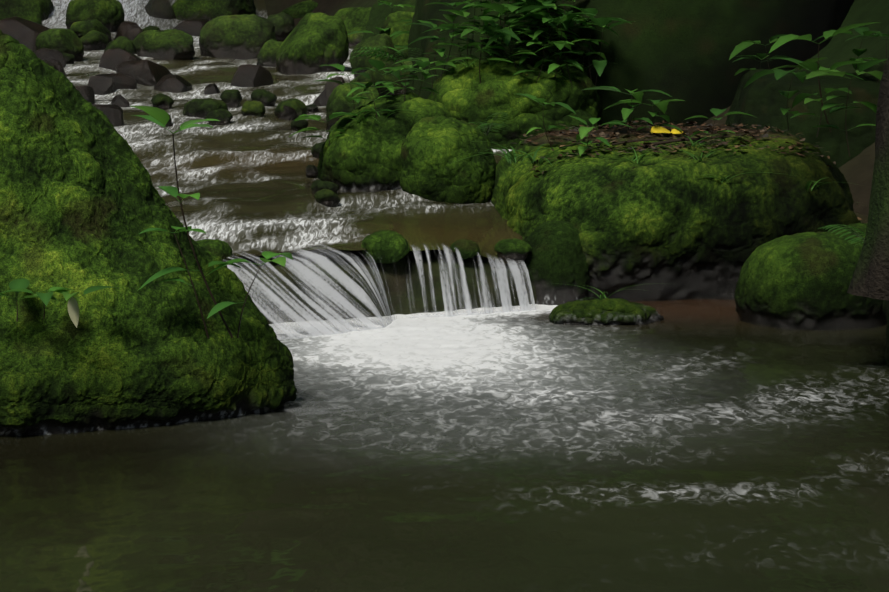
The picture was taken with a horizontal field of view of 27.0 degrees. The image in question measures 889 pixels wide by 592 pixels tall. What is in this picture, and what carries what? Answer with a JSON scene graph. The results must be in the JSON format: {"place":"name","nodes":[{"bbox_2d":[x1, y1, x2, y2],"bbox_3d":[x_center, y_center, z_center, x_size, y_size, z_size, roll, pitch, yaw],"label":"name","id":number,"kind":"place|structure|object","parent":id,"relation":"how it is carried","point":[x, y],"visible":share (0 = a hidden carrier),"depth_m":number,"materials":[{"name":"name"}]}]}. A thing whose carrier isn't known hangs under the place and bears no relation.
{"place":"outdoors","nodes":[
{"label":"outdoors","id":0,"kind":"place"},
{"bbox_2d":[0,299,888,591],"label":"pool water","id":1,"kind":"structure","parent":0,"point":[706,445],"depth_m":5.42,"materials":[{"name":"liquid"}]},
{"bbox_2d":[524,221,589,304],"bbox_3d":[0.521,-0.044,8.952,0.371,0.645,0.353,0,8,-1],"label":"mossy boulder","id":2,"kind":"object","parent":1,"relation":"in","point":[556,259],"visible":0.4,"depth_m":8.80,"materials":[{"name":"green plant"}]},
{"bbox_2d":[549,298,663,324],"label":"rock","id":3,"kind":"structure","parent":1,"relation":"in","point":[613,311],"depth_m":8.16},
{"bbox_2d":[491,124,858,300],"bbox_3d":[1.208,-0.329,9.744,1.857,1.072,1.897,0,8,-1],"label":"boulder","id":4,"kind":"object","parent":1,"relation":"in","point":[664,224],"visible":0.44,"depth_m":8.93,"materials":[{"name":"green plant"}]},
{"bbox_2d":[512,63,861,219],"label":"leaf litter","id":5,"kind":"object","parent":4,"relation":"on","point":[655,130],"visible":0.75,"depth_m":9.64,"materials":[{"name":"brown plant"}]},
{"bbox_2d":[735,232,886,330],"bbox_3d":[1.652,0.045,8.271,0.659,0.655,0.611,-3,9,-20],"label":"rock","id":6,"kind":"object","parent":1,"relation":"in","point":[799,281],"visible":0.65,"depth_m":8.03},
{"bbox_2d":[42,0,867,263],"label":"stream water","id":7,"kind":"structure","parent":0,"point":[248,179],"depth_m":10.45,"materials":[{"name":"liquid"}]},
{"bbox_2d":[0,0,41,24],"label":"stream rock","id":8,"kind":"object","parent":7,"relation":"on","point":[30,10],"visible":0.33,"depth_m":17.99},
{"bbox_2d":[0,16,49,51],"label":"stream rock","id":9,"kind":"object","parent":7,"relation":"on","point":[25,32],"visible":0.35,"depth_m":16.92,"materials":[{"name":"stone"}]},
{"bbox_2d":[38,0,52,20],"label":"stream rock","id":10,"kind":"object","parent":7,"relation":"on","point":[47,7],"visible":0.08,"depth_m":20.26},
{"bbox_2d":[34,47,65,67],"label":"stream rock","id":11,"kind":"object","parent":7,"relation":"on","point":[45,53],"visible":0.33,"depth_m":16.00,"materials":[{"name":"grey stone"}]},
{"bbox_2d":[43,59,66,76],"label":"stream rock","id":12,"kind":"object","parent":7,"relation":"on","point":[56,65],"visible":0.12,"depth_m":14.69,"materials":[{"name":"grey stone"}]},
{"bbox_2d":[35,28,84,61],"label":"stream rock","id":13,"kind":"object","parent":7,"relation":"on","point":[64,40],"visible":0.5,"depth_m":16.66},
{"bbox_2d":[62,53,74,63],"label":"stream rock","id":14,"kind":"object","parent":7,"relation":"on","point":[69,58],"visible":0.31,"depth_m":16.38,"materials":[{"name":"grey stone"}]},
{"bbox_2d":[75,85,95,104],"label":"stream rock","id":15,"kind":"object","parent":7,"relation":"on","point":[87,93],"visible":0.31,"depth_m":13.41,"materials":[{"name":"grey stone"}]},
{"bbox_2d":[70,19,111,41],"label":"stream rock","id":16,"kind":"object","parent":7,"relation":"on","point":[80,29],"visible":0.46,"depth_m":18.59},
{"bbox_2d":[80,30,108,49],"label":"stream rock","id":17,"kind":"object","parent":7,"relation":"on","point":[94,40],"visible":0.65,"depth_m":17.92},
{"bbox_2d":[65,0,124,32],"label":"stream rock","id":18,"kind":"object","parent":7,"relation":"on","point":[109,15],"visible":0.42,"depth_m":19.57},
{"bbox_2d":[88,76,113,94],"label":"stream rock","id":19,"kind":"object","parent":7,"relation":"on","point":[101,85],"visible":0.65,"depth_m":14.25,"materials":[{"name":"grey stone"}]},
{"bbox_2d":[92,104,123,126],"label":"stream rock","id":20,"kind":"object","parent":7,"relation":"on","point":[113,113],"visible":0.33,"depth_m":12.30,"materials":[{"name":"grey stone"}]},
{"bbox_2d":[95,73,136,89],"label":"stream rock","id":21,"kind":"object","parent":7,"relation":"on","point":[123,81],"visible":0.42,"depth_m":14.48,"materials":[{"name":"grey stone"}]},
{"bbox_2d":[103,36,135,53],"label":"stream rock","id":22,"kind":"object","parent":7,"relation":"on","point":[124,43],"visible":0.46,"depth_m":16.90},
{"bbox_2d":[111,94,129,106],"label":"stream rock","id":23,"kind":"object","parent":7,"relation":"on","point":[120,100],"visible":0.79,"depth_m":13.42,"materials":[{"name":"grey stone"}]},
{"bbox_2d":[99,48,141,70],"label":"stream rock","id":24,"kind":"object","parent":7,"relation":"on","point":[110,59],"visible":0.42,"depth_m":15.93,"materials":[{"name":"grey stone"}]},
{"bbox_2d":[114,21,142,39],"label":"stream rock","id":25,"kind":"object","parent":7,"relation":"on","point":[130,30],"visible":0.35,"depth_m":18.30,"materials":[{"name":"stone"}]},
{"bbox_2d":[116,59,171,85],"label":"stream rock","id":26,"kind":"object","parent":7,"relation":"in","point":[146,72],"visible":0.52,"depth_m":14.87,"materials":[{"name":"grey stone"}]},
{"bbox_2d":[142,25,159,30],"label":"stream rock","id":27,"kind":"object","parent":7,"relation":"on","point":[150,27],"visible":0.25,"depth_m":19.55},
{"bbox_2d":[144,0,175,19],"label":"stream rock","id":28,"kind":"object","parent":7,"relation":"on","point":[162,9],"visible":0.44,"depth_m":20.87,"materials":[{"name":"grey stone"}]},
{"bbox_2d":[151,93,173,109],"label":"stream rock","id":29,"kind":"object","parent":7,"relation":"on","point":[162,101],"visible":0.65,"depth_m":13.34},
{"bbox_2d":[133,29,194,59],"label":"stream rock","id":30,"kind":"object","parent":7,"relation":"on","point":[175,44],"visible":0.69,"depth_m":17.17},
{"bbox_2d":[165,114,172,126],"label":"stream rock","id":31,"kind":"object","parent":7,"relation":"on","point":[169,123],"visible":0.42,"depth_m":12.41,"materials":[{"name":"grey stone"}]},
{"bbox_2d":[154,74,191,92],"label":"stream rock","id":32,"kind":"object","parent":7,"relation":"on","point":[173,83],"visible":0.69,"depth_m":14.47,"materials":[{"name":"grey stone"}]},
{"bbox_2d":[173,19,209,35],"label":"stream rock","id":33,"kind":"object","parent":7,"relation":"on","point":[192,27],"visible":0.44,"depth_m":19.72,"materials":[{"name":"grey stone"}]},
{"bbox_2d":[185,98,227,118],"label":"stream rock","id":34,"kind":"object","parent":7,"relation":"in","point":[200,107],"visible":0.46,"depth_m":12.82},
{"bbox_2d":[204,83,219,94],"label":"stream rock","id":35,"kind":"object","parent":7,"relation":"on","point":[212,88],"visible":0.62,"depth_m":14.45,"materials":[{"name":"grey stone"}]},
{"bbox_2d":[205,109,232,124],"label":"stream rock","id":36,"kind":"object","parent":7,"relation":"on","point":[224,116],"visible":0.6,"depth_m":12.60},
{"bbox_2d":[220,89,241,107],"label":"stream rock","id":37,"kind":"object","parent":7,"relation":"on","point":[231,98],"visible":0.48,"depth_m":13.51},
{"bbox_2d":[199,14,276,59],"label":"stream rock","id":38,"kind":"object","parent":7,"relation":"on","point":[243,37],"visible":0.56,"depth_m":17.52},
{"bbox_2d":[231,64,272,86],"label":"stream rock","id":39,"kind":"object","parent":7,"relation":"on","point":[249,75],"visible":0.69,"depth_m":15.01,"materials":[{"name":"stone"}]},
{"bbox_2d":[241,100,265,116],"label":"stream rock","id":40,"kind":"object","parent":7,"relation":"on","point":[253,108],"visible":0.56,"depth_m":12.95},
{"bbox_2d":[251,89,276,106],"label":"stream rock","id":41,"kind":"object","parent":7,"relation":"on","point":[266,97],"visible":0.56,"depth_m":13.69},
{"bbox_2d":[256,39,282,66],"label":"stream rock","id":42,"kind":"object","parent":7,"relation":"on","point":[266,56],"visible":0.35,"depth_m":16.86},
{"bbox_2d":[267,12,294,41],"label":"mossy boulder","id":43,"kind":"object","parent":7,"relation":"on","point":[283,23],"visible":0.5,"depth_m":19.74,"materials":[{"name":"green plant"}]},
{"bbox_2d":[277,105,296,119],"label":"stream rock","id":44,"kind":"object","parent":7,"relation":"on","point":[289,113],"visible":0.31,"depth_m":13.01,"materials":[{"name":"grey stone"}]},
{"bbox_2d":[274,98,306,117],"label":"stream rock","id":45,"kind":"object","parent":7,"relation":"on","point":[299,106],"visible":0.52,"depth_m":13.07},
{"bbox_2d":[290,119,307,130],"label":"stream rock","id":46,"kind":"object","parent":7,"relation":"on","point":[297,125],"visible":0.62,"depth_m":12.48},
{"bbox_2d":[280,0,317,18],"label":"mossy boulder","id":47,"kind":"object","parent":7,"relation":"on","point":[299,10],"visible":0.21,"depth_m":21.22,"materials":[{"name":"green plant"}]},
{"bbox_2d":[306,165,317,177],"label":"stream rock","id":48,"kind":"object","parent":7,"relation":"on","point":[312,171],"visible":0.96,"depth_m":10.57,"materials":[{"name":"grey stone"}]},
{"bbox_2d":[306,104,318,112],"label":"stream rock","id":49,"kind":"object","parent":7,"relation":"on","point":[312,108],"visible":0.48,"depth_m":13.45,"materials":[{"name":"grey stone"}]},
{"bbox_2d":[276,12,348,74],"bbox_3d":[-1.185,-2.135,16.565,0.662,0.797,0.691,0,8,-1],"label":"stream rock","id":50,"kind":"object","parent":7,"relation":"on","point":[311,43],"visible":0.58,"depth_m":16.33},
{"bbox_2d":[311,142,323,158],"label":"stream rock","id":51,"kind":"object","parent":7,"relation":"on","point":[316,150],"visible":0.17,"depth_m":11.13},
{"bbox_2d":[313,88,327,105],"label":"stream rock","id":52,"kind":"object","parent":7,"relation":"on","point":[321,99],"visible":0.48,"depth_m":14.00,"materials":[{"name":"grey stone"}]},
{"bbox_2d":[310,180,338,193],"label":"stream rock","id":53,"kind":"object","parent":7,"relation":"on","point":[316,186],"visible":0.4,"depth_m":9.80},
{"bbox_2d":[314,189,339,206],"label":"stream rock","id":54,"kind":"object","parent":7,"relation":"on","point":[327,198],"visible":0.79,"depth_m":9.56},
{"bbox_2d":[325,76,344,99],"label":"stream rock","id":55,"kind":"object","parent":7,"relation":"on","point":[330,86],"visible":0.25,"depth_m":14.03,"materials":[{"name":"grey stone"}]},
{"bbox_2d":[349,33,400,78],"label":"stream rock","id":56,"kind":"object","parent":7,"relation":"on","point":[383,39],"visible":0.44,"depth_m":15.77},
{"bbox_2d":[349,61,409,95],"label":"stream rock","id":57,"kind":"object","parent":7,"relation":"on","point":[376,75],"visible":0.23,"depth_m":14.29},
{"bbox_2d":[400,59,412,66],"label":"stream rock","id":58,"kind":"object","parent":7,"relation":"on","point":[408,63],"visible":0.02,"depth_m":14.62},
{"bbox_2d":[264,0,888,216],"bbox_3d":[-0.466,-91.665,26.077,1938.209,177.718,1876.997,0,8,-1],"label":"terrain","id":59,"kind":"structure","parent":0,"point":[857,171],"depth_m":12.12,"materials":[{"name":"brown soil"}]},
{"bbox_2d":[0,29,296,435],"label":"boulder","id":60,"kind":"object","parent":59,"relation":"on","point":[83,205],"visible":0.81,"depth_m":6.06,"materials":[{"name":"green plant"}]},
{"bbox_2d":[172,0,255,20],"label":"mossy boulder","id":61,"kind":"object","parent":59,"relation":"on","point":[183,10],"visible":0.31,"depth_m":20.90,"materials":[{"name":"green plant"}]},
{"bbox_2d":[326,82,378,131],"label":"stream rock","id":62,"kind":"object","parent":59,"relation":"on","point":[337,101],"visible":0.29,"depth_m":12.24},
{"bbox_2d":[334,7,370,47],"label":"mossy boulder","id":63,"kind":"object","parent":59,"relation":"on","point":[355,18],"visible":0.25,"depth_m":19.16,"materials":[{"name":"green plant"}]},
{"bbox_2d":[227,244,536,339],"bbox_3d":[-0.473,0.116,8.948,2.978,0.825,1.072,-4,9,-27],"label":"waterfall","id":64,"kind":"object","parent":59,"relation":"on","point":[397,276],"depth_m":8.51,"materials":[{"name":"white liquid"}]},
{"bbox_2d":[196,239,232,261],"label":"lip stone","id":65,"kind":"object","parent":64,"relation":"on","point":[222,250],"visible":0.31,"depth_m":8.04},
{"bbox_2d":[361,230,409,263],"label":"lip stone","id":66,"kind":"object","parent":64,"relation":"on","point":[385,246],"visible":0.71,"depth_m":8.41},
{"bbox_2d":[450,239,479,258],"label":"lip stone","id":67,"kind":"object","parent":64,"relation":"on","point":[466,248],"visible":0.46,"depth_m":8.64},
{"bbox_2d":[494,238,531,263],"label":"lip stone","id":68,"kind":"object","parent":64,"relation":"on","point":[515,250],"visible":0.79,"depth_m":8.76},
{"bbox_2d":[317,92,451,191],"bbox_3d":[-0.261,-0.736,10.391,0.910,0.808,0.784,0,8,-1],"label":"mossy boulder","id":69,"kind":"object","parent":59,"relation":"on","point":[360,157],"visible":0.35,"depth_m":10.06,"materials":[{"name":"green plant"}]},
{"bbox_2d":[362,0,415,40],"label":"rock","id":70,"kind":"object","parent":59,"relation":"on","point":[379,14],"visible":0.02,"depth_m":17.71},
{"bbox_2d":[379,11,414,59],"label":"mossy boulder","id":71,"kind":"object","parent":59,"relation":"on","point":[392,24],"visible":0.17,"depth_m":16.82,"materials":[{"name":"green plant"}]},
{"bbox_2d":[0,0,888,337],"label":"plants","id":72,"kind":"object","parent":59,"relation":"on","point":[536,12],"visible":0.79,"depth_m":10.25,"materials":[{"name":"green plant"}]},
{"bbox_2d":[400,116,496,203],"bbox_3d":[0.021,-0.692,10.127,0.589,0.589,0.564,0,8,-1],"label":"mossy boulder","id":73,"kind":"object","parent":59,"relation":"on","point":[434,149],"visible":0.75,"depth_m":9.90,"materials":[{"name":"green plant"}]},
{"bbox_2d":[427,52,601,148],"bbox_3d":[0.457,-1.168,12.347,1.217,0.901,1.127,0,8,-1],"label":"mossy boulder","id":74,"kind":"object","parent":59,"relation":"on","point":[465,95],"visible":0.42,"depth_m":11.84,"materials":[{"name":"green plant"}]},
{"bbox_2d":[404,0,854,128],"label":"rock","id":75,"kind":"object","parent":59,"relation":"on","point":[680,49],"visible":0.19,"depth_m":12.41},
{"bbox_2d":[725,69,880,167],"bbox_3d":[2.373,-0.828,11.600,1.460,1.181,1.517,0,8,-1],"label":"rock","id":76,"kind":"object","parent":59,"relation":"on","point":[762,100],"visible":0.29,"depth_m":10.95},
{"bbox_2d":[828,223,866,241],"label":"rock","id":77,"kind":"object","parent":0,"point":[861,227],"visible":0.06,"depth_m":8.64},
{"bbox_2d":[847,55,888,300],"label":"tree","id":78,"kind":"object","parent":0,"point":[870,278],"visible":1,"depth_m":6.82,"materials":[{"name":"brown plant"}]}
]}

